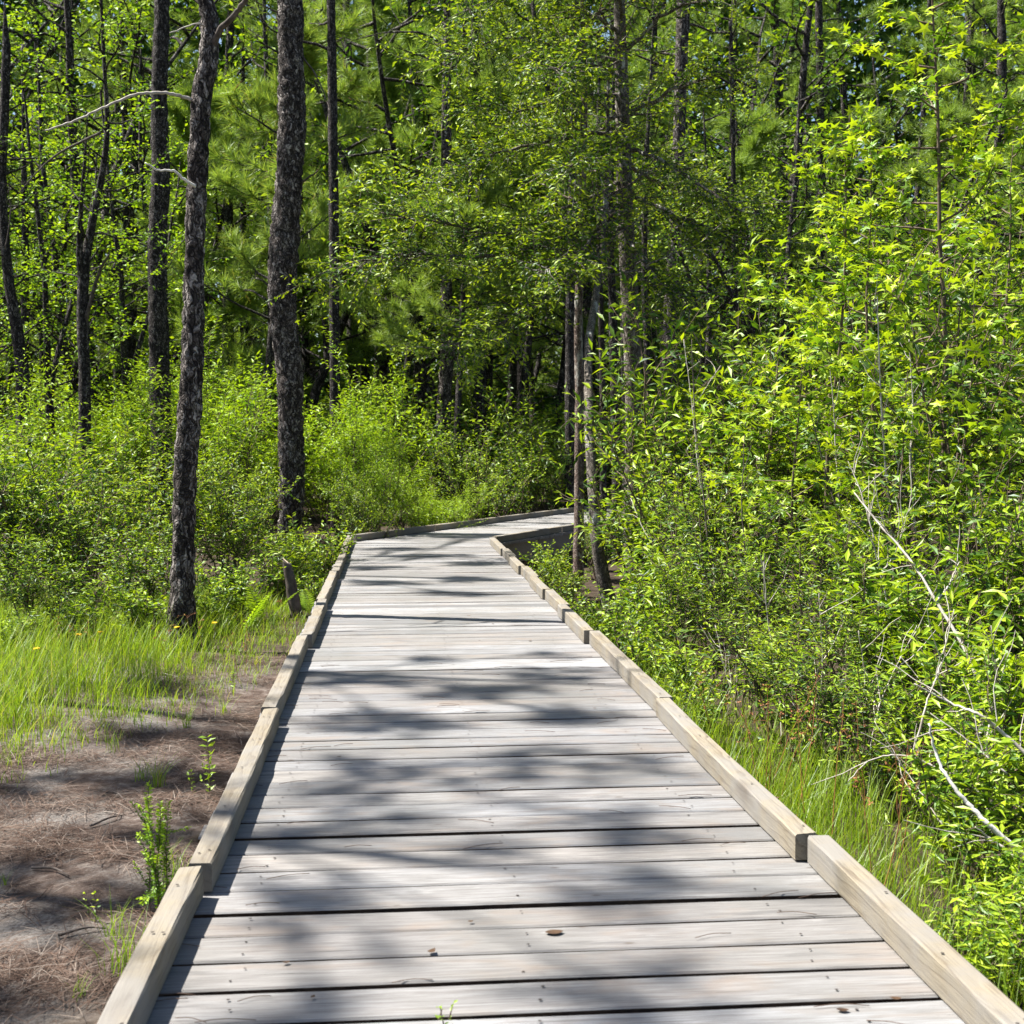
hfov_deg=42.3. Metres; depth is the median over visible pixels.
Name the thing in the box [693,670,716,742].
seed stem
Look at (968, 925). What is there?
leafy shrub
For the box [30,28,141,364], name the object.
distant pine
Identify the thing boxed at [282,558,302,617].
tree stump
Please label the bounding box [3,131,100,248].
dead branch
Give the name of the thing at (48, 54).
distant broadleaf tree
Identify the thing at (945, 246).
leafy shrub
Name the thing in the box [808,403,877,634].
bare stem
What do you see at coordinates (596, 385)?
understory shrub
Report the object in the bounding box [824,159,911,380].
distant broadleaf tree
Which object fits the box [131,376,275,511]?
understory shrub
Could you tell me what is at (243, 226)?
pine tree
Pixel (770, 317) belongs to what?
leafy shrub
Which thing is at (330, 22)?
pine tree
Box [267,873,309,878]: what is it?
fallen needle
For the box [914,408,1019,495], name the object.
understory shrub
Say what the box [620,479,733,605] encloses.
long leaved shrub
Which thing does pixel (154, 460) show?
leaved shrub
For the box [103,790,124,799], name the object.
fallen stick
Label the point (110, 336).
distant pine
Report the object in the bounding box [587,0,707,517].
hardwood tree
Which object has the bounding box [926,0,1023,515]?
pine tree
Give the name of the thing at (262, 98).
pine tree
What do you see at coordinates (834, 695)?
leggy shrub
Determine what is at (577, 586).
leaved shrub
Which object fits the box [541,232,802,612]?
leafy shrub
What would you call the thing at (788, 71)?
distant pine
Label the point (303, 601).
fern
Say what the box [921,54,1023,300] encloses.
distant broadleaf tree
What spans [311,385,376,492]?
understory shrub
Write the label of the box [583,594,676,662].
leaved shrub
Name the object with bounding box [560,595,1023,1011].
grass
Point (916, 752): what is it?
seed stem
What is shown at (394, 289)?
distant broadleaf tree
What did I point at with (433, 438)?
understory shrub
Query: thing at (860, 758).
seed stem
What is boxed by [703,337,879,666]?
star leaved sapling
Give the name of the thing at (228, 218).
distant pine
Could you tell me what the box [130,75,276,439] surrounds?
pine tree
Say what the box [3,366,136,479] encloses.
understory shrub
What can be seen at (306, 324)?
pine tree
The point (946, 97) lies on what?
distant pine
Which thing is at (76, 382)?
distant broadleaf tree
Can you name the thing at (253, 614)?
fern
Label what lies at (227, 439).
lime shrub
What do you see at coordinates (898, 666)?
bare stem
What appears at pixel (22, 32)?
distant pine
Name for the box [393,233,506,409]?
distant broadleaf tree
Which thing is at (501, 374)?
distant pine
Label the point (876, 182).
distant broadleaf tree
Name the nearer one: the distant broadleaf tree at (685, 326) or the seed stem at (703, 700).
the seed stem at (703, 700)
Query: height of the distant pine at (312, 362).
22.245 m
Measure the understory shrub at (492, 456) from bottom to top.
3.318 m
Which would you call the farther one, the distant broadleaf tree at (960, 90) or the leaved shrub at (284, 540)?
the distant broadleaf tree at (960, 90)
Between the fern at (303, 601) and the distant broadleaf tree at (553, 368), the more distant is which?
the distant broadleaf tree at (553, 368)
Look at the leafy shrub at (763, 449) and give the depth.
13.62 m
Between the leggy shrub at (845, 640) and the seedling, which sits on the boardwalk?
the seedling
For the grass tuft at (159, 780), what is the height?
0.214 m
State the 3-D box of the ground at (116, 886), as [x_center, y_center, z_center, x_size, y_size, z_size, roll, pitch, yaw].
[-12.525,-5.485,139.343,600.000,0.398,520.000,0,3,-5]
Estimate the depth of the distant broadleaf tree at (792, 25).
35.13 m
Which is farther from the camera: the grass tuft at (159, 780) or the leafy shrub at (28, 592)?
the leafy shrub at (28, 592)
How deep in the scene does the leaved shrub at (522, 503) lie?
26.61 m
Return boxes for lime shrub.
[0,323,149,525]
[0,348,90,550]
[72,343,275,526]
[99,314,276,528]
[111,344,348,547]
[252,326,452,544]
[314,365,404,523]
[314,423,420,533]
[369,459,455,528]
[399,466,500,527]
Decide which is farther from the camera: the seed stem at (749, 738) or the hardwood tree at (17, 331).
the hardwood tree at (17, 331)
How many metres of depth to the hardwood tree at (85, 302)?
21.21 m
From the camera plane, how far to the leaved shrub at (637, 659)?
9.52 m
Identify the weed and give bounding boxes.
[83,891,100,921]
[130,780,191,917]
[187,769,195,791]
[198,734,215,794]
[229,671,236,686]
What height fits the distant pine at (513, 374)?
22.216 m
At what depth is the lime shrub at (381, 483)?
20.13 m
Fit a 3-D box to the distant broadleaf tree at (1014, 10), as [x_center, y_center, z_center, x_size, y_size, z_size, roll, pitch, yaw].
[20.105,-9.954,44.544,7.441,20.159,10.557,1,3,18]
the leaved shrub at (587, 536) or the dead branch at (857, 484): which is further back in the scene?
the leaved shrub at (587, 536)
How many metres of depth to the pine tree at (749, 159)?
32.83 m
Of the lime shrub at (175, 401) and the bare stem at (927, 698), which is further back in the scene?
the lime shrub at (175, 401)
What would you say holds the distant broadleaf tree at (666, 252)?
on the ground at (116, 886)
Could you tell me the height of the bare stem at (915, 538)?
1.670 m
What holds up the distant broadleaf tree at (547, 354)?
on the ground at (116, 886)
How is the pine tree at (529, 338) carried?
on the ground at (116, 886)
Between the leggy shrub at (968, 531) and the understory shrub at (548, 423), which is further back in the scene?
the understory shrub at (548, 423)
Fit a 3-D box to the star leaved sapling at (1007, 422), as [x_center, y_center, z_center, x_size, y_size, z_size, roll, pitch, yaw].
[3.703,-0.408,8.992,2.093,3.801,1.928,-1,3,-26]
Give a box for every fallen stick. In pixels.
[31,866,68,875]
[58,926,105,936]
[89,815,121,826]
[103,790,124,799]
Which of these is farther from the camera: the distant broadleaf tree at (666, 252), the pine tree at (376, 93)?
the distant broadleaf tree at (666, 252)
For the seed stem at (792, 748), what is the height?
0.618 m
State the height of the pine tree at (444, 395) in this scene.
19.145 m
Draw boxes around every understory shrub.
[0,377,65,490]
[0,382,57,428]
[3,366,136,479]
[6,398,69,454]
[6,407,93,488]
[39,393,146,493]
[110,355,317,482]
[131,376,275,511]
[146,353,358,506]
[203,341,328,486]
[270,405,406,515]
[303,389,397,467]
[304,343,503,519]
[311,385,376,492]
[314,369,469,489]
[390,376,516,506]
[398,398,496,494]
[409,397,512,505]
[452,375,652,510]
[491,417,562,497]
[498,407,619,446]
[513,368,721,501]
[563,368,757,491]
[677,386,819,494]
[758,410,885,518]
[834,412,939,516]
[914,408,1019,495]
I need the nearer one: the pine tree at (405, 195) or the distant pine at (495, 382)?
the pine tree at (405, 195)
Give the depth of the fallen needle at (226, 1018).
3.20 m
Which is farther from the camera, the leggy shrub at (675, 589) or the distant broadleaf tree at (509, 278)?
the distant broadleaf tree at (509, 278)
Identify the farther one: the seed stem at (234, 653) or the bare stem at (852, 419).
the bare stem at (852, 419)
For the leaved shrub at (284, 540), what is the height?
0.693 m
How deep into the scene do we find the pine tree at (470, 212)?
31.06 m
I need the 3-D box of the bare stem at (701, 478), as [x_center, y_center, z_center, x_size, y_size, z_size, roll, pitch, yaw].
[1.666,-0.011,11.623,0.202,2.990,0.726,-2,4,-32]
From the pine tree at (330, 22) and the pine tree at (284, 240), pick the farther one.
the pine tree at (330, 22)
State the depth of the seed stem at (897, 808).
5.36 m
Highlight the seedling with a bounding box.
[435,1000,457,1023]
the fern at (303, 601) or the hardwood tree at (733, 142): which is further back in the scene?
the hardwood tree at (733, 142)
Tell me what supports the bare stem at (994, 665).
on the ground at (116, 886)
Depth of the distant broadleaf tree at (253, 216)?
66.53 m
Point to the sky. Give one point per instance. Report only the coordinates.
(867, 20)
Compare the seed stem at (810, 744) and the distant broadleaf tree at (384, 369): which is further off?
the distant broadleaf tree at (384, 369)
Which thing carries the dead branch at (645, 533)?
on the ground at (116, 886)
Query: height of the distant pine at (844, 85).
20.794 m
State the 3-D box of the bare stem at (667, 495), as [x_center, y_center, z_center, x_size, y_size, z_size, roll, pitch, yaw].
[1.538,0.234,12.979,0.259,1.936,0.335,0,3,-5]
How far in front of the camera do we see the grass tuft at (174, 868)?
5.20 m
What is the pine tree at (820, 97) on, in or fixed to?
on the ground at (116, 886)
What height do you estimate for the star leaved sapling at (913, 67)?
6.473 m
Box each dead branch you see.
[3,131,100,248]
[616,499,676,630]
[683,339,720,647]
[700,625,745,702]
[811,720,995,854]
[846,420,944,717]
[854,475,989,749]
[877,653,1023,774]
[904,820,1013,857]
[928,723,1023,856]
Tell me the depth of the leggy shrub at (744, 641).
9.08 m
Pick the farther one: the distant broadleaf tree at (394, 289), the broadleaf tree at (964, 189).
the distant broadleaf tree at (394, 289)
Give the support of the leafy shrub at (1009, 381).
on the ground at (116, 886)
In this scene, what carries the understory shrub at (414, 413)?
on the ground at (116, 886)
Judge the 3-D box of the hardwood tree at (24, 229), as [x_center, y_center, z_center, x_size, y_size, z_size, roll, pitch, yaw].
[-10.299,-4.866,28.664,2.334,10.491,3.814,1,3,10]
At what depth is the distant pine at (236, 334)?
61.00 m
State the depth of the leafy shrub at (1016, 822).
5.13 m
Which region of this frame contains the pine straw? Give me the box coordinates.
[0,649,287,1023]
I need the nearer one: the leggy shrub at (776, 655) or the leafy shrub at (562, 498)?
the leggy shrub at (776, 655)
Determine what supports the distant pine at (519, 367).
on the ground at (116, 886)
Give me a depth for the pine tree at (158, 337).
24.16 m
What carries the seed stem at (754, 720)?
on the ground at (116, 886)
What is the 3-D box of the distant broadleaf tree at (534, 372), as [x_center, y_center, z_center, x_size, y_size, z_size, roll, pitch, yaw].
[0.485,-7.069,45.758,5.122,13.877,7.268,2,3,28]
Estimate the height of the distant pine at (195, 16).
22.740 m
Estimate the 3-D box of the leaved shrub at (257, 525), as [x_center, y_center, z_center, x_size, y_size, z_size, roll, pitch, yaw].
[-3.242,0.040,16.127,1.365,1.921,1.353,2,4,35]
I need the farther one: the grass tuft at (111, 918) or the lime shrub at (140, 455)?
the lime shrub at (140, 455)
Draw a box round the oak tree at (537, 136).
[265,0,827,574]
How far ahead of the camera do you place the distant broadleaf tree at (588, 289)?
34.41 m
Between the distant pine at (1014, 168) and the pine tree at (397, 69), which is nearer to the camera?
the pine tree at (397, 69)
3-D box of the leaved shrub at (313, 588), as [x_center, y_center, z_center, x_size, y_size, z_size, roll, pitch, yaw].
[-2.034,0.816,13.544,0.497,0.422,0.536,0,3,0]
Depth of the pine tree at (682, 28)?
29.95 m
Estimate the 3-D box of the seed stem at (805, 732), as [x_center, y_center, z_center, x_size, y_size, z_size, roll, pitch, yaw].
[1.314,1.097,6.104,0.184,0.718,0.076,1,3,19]
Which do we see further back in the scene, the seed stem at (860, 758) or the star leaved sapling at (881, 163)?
the star leaved sapling at (881, 163)
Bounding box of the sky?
[0,0,1015,365]
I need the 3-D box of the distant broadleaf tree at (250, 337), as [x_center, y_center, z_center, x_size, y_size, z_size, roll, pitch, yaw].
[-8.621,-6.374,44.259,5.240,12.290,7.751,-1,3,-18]
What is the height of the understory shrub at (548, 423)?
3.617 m
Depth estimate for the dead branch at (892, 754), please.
5.50 m
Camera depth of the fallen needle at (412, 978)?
3.44 m
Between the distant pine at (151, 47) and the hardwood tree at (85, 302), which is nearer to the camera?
the hardwood tree at (85, 302)
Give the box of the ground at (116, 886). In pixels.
[0,472,1023,1023]
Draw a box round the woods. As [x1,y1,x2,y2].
[0,0,1023,470]
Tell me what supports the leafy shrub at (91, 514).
on the ground at (116, 886)
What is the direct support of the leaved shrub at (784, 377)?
on the ground at (116, 886)
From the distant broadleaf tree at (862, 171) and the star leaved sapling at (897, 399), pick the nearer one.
the star leaved sapling at (897, 399)
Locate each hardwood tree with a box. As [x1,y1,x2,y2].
[0,1,121,539]
[0,45,116,372]
[10,0,210,555]
[484,0,735,611]
[494,0,713,580]
[553,0,660,551]
[584,0,665,564]
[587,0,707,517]
[587,74,690,513]
[660,9,799,535]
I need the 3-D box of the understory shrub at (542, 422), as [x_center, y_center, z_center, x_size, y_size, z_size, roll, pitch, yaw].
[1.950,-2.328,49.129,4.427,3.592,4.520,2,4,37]
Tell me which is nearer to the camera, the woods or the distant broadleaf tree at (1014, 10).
the distant broadleaf tree at (1014, 10)
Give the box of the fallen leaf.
[545,930,562,933]
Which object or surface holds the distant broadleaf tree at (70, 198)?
on the ground at (116, 886)
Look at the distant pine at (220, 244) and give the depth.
37.77 m
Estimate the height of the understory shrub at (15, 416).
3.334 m
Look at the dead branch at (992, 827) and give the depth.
5.04 m
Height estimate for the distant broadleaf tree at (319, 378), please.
14.635 m
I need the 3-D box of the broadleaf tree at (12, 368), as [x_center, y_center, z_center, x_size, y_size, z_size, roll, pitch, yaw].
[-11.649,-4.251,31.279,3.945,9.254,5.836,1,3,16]
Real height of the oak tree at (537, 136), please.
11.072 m
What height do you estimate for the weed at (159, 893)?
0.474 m
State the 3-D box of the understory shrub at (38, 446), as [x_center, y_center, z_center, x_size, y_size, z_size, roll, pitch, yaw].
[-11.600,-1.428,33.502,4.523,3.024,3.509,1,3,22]
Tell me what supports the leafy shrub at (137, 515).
on the ground at (116, 886)
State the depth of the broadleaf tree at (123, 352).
28.82 m
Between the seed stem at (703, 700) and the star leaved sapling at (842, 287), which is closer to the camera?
the seed stem at (703, 700)
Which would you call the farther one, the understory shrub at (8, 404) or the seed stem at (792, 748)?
the understory shrub at (8, 404)
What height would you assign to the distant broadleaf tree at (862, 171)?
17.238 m
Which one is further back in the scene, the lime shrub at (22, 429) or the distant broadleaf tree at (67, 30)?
the distant broadleaf tree at (67, 30)
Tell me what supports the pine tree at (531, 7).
on the ground at (116, 886)
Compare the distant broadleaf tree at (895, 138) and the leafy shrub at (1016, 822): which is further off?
the distant broadleaf tree at (895, 138)
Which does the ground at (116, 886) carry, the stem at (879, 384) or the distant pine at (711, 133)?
the distant pine at (711, 133)
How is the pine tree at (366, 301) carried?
on the ground at (116, 886)
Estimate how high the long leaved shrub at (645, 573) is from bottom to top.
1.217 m
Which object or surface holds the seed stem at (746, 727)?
on the ground at (116, 886)
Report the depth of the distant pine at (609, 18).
62.52 m
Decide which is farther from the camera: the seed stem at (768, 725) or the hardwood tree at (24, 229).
the hardwood tree at (24, 229)
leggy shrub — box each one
[625,416,785,653]
[632,528,768,687]
[652,470,840,686]
[695,577,819,719]
[698,593,856,759]
[724,499,901,712]
[752,605,938,798]
[768,535,975,772]
[807,636,1023,824]
[823,483,1022,712]
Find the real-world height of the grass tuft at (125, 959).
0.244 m
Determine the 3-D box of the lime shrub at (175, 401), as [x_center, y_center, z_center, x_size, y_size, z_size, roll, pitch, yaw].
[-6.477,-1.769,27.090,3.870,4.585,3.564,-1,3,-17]
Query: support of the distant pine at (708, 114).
on the ground at (116, 886)
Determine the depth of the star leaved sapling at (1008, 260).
12.62 m
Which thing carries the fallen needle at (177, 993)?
on the boardwalk
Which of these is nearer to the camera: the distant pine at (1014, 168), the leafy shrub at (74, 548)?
the leafy shrub at (74, 548)
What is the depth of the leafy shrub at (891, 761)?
6.53 m
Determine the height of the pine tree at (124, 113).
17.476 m
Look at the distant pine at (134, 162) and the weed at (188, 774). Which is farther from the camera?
the distant pine at (134, 162)
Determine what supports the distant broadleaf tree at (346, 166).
on the ground at (116, 886)
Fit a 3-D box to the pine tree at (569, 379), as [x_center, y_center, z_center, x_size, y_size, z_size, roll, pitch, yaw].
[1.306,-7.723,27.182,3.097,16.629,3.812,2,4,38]
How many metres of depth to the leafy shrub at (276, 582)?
13.80 m
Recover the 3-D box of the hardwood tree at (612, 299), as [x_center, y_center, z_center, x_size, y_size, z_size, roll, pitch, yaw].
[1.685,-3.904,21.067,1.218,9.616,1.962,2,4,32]
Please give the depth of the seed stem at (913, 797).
5.33 m
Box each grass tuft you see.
[65,974,98,1002]
[67,886,137,939]
[76,895,149,976]
[100,730,120,752]
[124,758,154,781]
[144,746,182,787]
[159,838,190,877]
[169,700,201,727]
[210,692,234,715]
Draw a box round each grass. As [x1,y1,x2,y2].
[0,571,310,787]
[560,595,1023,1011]
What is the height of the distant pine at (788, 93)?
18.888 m
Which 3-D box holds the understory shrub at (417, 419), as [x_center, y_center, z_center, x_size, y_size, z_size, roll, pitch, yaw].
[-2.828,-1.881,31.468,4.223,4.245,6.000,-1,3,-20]
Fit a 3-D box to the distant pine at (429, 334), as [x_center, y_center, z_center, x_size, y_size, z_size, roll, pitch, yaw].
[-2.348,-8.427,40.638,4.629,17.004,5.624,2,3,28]
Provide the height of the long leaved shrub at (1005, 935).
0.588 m
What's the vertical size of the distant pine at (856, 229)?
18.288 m
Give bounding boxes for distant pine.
[0,0,148,417]
[0,15,98,417]
[0,94,37,291]
[0,199,75,394]
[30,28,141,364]
[35,0,179,421]
[41,0,267,468]
[49,0,150,408]
[50,0,267,407]
[95,0,299,503]
[113,25,248,393]
[169,0,368,316]
[207,0,328,346]
[209,130,265,384]
[247,0,381,386]
[247,37,339,428]
[252,0,464,427]
[259,2,387,417]
[339,67,428,412]
[351,0,515,497]
[401,126,541,402]
[407,0,660,503]
[419,4,558,423]
[426,132,508,435]
[459,0,641,501]
[467,8,564,492]
[499,117,620,394]
[502,0,697,505]
[516,0,722,408]
[522,11,634,391]
[603,0,720,328]
[605,0,716,365]
[616,0,765,355]
[654,0,856,378]
[657,0,874,395]
[681,0,880,370]
[694,134,807,392]
[718,0,869,493]
[729,0,839,317]
[737,0,916,489]
[798,126,876,473]
[838,0,984,370]
[858,0,1022,386]
[860,0,1023,403]
[861,0,1023,299]
[889,121,965,478]
[890,0,1023,332]
[938,0,1023,295]
[1005,24,1023,241]
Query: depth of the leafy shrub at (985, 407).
14.63 m
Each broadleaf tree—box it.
[0,0,98,308]
[0,0,129,348]
[0,0,241,436]
[0,1,229,439]
[0,46,179,479]
[0,66,97,405]
[0,79,87,398]
[0,115,109,462]
[0,142,180,492]
[2,53,146,414]
[10,154,144,380]
[29,64,257,516]
[30,39,315,424]
[49,9,319,396]
[102,1,302,371]
[138,13,464,435]
[180,164,329,370]
[196,0,602,515]
[208,110,355,363]
[211,0,341,344]
[235,0,529,498]
[303,200,438,405]
[340,0,484,372]
[358,161,453,415]
[377,16,606,485]
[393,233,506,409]
[452,5,763,489]
[453,113,613,433]
[474,13,617,431]
[500,185,721,403]
[543,103,658,402]
[546,36,746,426]
[597,40,754,388]
[631,62,887,550]
[631,92,800,414]
[641,0,922,513]
[642,183,745,400]
[679,84,881,442]
[685,0,946,482]
[758,117,898,483]
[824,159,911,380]
[825,29,962,376]
[825,84,1023,531]
[838,111,1017,383]
[850,68,1023,469]
[856,0,1023,485]
[859,58,1023,378]
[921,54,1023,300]
[1005,7,1023,125]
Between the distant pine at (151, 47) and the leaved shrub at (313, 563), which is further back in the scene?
the distant pine at (151, 47)
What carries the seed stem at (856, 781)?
on the ground at (116, 886)
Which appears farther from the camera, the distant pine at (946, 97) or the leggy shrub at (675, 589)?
the distant pine at (946, 97)
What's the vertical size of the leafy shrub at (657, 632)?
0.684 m
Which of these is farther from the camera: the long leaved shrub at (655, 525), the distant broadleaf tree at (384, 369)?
the distant broadleaf tree at (384, 369)
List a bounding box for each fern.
[196,593,270,630]
[220,584,300,623]
[299,592,314,614]
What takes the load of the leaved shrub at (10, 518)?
on the ground at (116, 886)
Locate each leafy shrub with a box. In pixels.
[0,385,167,591]
[0,406,91,556]
[0,500,114,638]
[0,605,49,654]
[13,447,149,620]
[51,574,115,646]
[70,443,251,601]
[159,457,291,585]
[248,531,317,605]
[251,512,337,578]
[300,517,360,589]
[302,460,342,539]
[475,381,609,513]
[535,418,610,509]
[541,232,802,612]
[554,391,802,627]
[607,289,797,576]
[620,606,682,677]
[628,292,899,636]
[642,619,743,718]
[754,179,1023,599]
[767,414,984,700]
[794,229,1023,676]
[839,712,931,818]
[844,172,1023,615]
[861,428,1023,744]
[920,879,1023,988]
[946,785,1023,895]
[956,900,1023,1010]
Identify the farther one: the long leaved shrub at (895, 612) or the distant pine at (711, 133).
the distant pine at (711, 133)
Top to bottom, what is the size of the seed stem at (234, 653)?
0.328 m
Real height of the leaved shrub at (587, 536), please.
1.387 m
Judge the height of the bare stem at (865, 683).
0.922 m
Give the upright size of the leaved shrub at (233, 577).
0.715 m
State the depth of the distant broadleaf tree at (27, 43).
34.27 m
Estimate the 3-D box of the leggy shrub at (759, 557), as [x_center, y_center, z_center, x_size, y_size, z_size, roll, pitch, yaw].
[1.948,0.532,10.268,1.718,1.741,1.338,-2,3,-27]
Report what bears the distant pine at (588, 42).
on the ground at (116, 886)
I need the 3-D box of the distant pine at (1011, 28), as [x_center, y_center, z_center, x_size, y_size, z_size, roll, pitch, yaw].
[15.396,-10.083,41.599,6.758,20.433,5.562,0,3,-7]
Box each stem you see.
[223,633,237,676]
[655,438,678,556]
[677,339,715,662]
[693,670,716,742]
[707,435,761,643]
[716,683,776,792]
[737,701,758,781]
[743,553,785,733]
[753,695,772,786]
[762,682,771,787]
[769,675,819,790]
[774,704,817,834]
[781,673,817,797]
[790,695,808,823]
[792,590,861,766]
[796,698,829,815]
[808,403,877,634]
[817,327,849,510]
[831,698,850,837]
[844,297,876,535]
[844,616,900,791]
[849,702,865,850]
[853,751,873,873]
[856,286,922,578]
[868,585,945,752]
[884,739,917,885]
[887,742,912,886]
[892,731,933,882]
[893,343,927,548]
[910,584,984,762]
[918,297,940,606]
[954,329,970,462]
[978,597,1021,801]
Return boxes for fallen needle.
[159,993,195,995]
[196,1018,255,1021]
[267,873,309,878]
[392,978,432,982]
[814,1003,868,1006]
[866,1020,902,1023]
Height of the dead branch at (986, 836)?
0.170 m
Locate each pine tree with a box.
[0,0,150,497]
[42,0,188,403]
[45,0,247,651]
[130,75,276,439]
[147,0,172,540]
[167,0,381,513]
[171,0,277,499]
[214,0,317,509]
[218,51,402,497]
[224,0,340,531]
[254,0,331,555]
[267,0,467,418]
[302,0,520,506]
[305,51,501,511]
[349,0,516,518]
[350,0,469,499]
[351,138,535,521]
[431,70,608,514]
[440,0,548,518]
[469,30,665,510]
[477,0,729,501]
[535,0,652,507]
[564,0,762,494]
[677,99,865,489]
[745,0,889,509]
[880,96,1015,434]
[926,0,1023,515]
[939,81,1023,518]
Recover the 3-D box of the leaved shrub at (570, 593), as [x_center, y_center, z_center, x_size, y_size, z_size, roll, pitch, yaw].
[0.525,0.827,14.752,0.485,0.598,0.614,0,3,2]
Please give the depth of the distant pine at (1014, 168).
46.91 m
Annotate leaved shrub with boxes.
[0,395,127,609]
[0,442,121,618]
[37,501,204,636]
[73,403,228,587]
[106,576,199,644]
[194,553,285,622]
[194,568,252,629]
[196,436,300,575]
[263,524,317,561]
[271,553,325,597]
[295,570,327,607]
[296,537,339,579]
[315,445,405,538]
[410,400,545,519]
[463,409,574,518]
[516,539,575,584]
[529,549,571,589]
[544,561,579,602]
[555,579,627,637]
[558,570,591,593]
[577,492,630,580]
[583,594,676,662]
[606,530,736,652]
[611,613,675,687]
[612,550,709,640]
[616,249,889,601]
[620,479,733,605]
[665,659,749,739]
[744,663,883,783]
[825,519,1023,771]
[875,551,1023,847]
[878,693,1023,894]
[920,797,1023,949]
[925,625,1023,858]
[954,883,1023,996]
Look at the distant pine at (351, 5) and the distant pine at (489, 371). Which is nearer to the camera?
the distant pine at (489, 371)
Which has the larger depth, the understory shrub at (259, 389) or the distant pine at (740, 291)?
the distant pine at (740, 291)
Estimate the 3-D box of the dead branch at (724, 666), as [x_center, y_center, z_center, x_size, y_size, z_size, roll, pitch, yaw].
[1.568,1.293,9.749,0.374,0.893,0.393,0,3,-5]
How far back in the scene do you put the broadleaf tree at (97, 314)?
31.43 m
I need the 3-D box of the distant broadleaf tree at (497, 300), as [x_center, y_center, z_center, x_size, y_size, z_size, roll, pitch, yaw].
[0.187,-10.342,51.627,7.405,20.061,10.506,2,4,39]
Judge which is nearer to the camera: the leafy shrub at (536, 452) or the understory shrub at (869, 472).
the leafy shrub at (536, 452)
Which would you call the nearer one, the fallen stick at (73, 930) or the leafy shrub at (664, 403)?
the fallen stick at (73, 930)
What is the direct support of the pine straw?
on the ground at (116, 886)
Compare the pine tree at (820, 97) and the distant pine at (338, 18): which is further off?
the distant pine at (338, 18)
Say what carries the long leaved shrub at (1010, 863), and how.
on the ground at (116, 886)
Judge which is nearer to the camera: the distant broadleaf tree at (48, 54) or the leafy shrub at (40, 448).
the leafy shrub at (40, 448)
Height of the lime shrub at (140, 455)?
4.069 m
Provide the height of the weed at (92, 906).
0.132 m
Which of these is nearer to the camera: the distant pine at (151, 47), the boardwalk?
the boardwalk
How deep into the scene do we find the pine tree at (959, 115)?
36.89 m
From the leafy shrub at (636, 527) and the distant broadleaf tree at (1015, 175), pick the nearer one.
the leafy shrub at (636, 527)
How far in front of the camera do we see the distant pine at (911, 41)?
49.11 m
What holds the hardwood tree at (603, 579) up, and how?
on the ground at (116, 886)
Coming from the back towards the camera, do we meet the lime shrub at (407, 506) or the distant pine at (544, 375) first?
the distant pine at (544, 375)
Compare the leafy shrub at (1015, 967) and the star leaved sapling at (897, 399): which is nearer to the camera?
the leafy shrub at (1015, 967)
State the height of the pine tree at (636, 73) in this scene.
13.468 m
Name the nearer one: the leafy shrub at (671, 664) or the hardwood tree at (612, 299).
the leafy shrub at (671, 664)
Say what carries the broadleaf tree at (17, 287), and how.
on the ground at (116, 886)
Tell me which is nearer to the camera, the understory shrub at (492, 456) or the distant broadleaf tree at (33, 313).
the understory shrub at (492, 456)
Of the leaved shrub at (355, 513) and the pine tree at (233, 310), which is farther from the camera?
the pine tree at (233, 310)
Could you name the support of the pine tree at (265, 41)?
on the ground at (116, 886)
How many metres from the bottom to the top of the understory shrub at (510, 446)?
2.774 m
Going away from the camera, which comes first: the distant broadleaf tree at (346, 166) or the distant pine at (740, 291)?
the distant broadleaf tree at (346, 166)
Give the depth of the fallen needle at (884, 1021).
3.19 m
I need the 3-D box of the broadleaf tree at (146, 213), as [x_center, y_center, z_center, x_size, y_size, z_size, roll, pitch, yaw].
[-8.220,-6.061,33.403,6.753,12.764,6.320,2,3,28]
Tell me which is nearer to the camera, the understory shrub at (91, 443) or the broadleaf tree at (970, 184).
the broadleaf tree at (970, 184)
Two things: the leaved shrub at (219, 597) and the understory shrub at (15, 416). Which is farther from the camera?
the understory shrub at (15, 416)
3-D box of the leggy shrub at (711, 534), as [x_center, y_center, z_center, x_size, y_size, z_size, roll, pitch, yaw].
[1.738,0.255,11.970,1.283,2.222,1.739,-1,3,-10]
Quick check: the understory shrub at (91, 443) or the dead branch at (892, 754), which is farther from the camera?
the understory shrub at (91, 443)
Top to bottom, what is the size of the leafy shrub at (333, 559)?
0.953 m
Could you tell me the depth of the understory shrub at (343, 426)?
38.83 m
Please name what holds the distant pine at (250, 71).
on the ground at (116, 886)
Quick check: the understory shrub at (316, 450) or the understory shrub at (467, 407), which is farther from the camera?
the understory shrub at (467, 407)
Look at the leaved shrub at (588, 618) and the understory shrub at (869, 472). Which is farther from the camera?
the understory shrub at (869, 472)
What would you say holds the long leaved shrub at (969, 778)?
on the ground at (116, 886)
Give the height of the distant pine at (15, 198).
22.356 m
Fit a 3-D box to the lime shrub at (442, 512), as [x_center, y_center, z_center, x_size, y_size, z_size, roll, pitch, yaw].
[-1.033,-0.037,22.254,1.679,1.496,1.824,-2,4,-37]
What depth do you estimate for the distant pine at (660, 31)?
50.67 m
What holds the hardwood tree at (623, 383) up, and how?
on the ground at (116, 886)
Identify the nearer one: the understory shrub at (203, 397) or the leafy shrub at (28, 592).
the leafy shrub at (28, 592)
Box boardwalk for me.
[97,503,1023,1023]
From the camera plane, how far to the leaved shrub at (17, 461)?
13.31 m
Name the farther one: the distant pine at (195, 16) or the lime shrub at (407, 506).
the distant pine at (195, 16)
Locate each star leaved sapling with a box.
[680,98,970,642]
[701,101,1018,629]
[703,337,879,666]
[738,0,1023,656]
[798,366,989,705]
[841,127,1023,623]
[901,189,1023,689]
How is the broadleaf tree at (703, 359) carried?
on the ground at (116, 886)
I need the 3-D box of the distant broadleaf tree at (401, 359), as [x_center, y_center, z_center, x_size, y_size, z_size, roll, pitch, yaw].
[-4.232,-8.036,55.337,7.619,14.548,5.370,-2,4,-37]

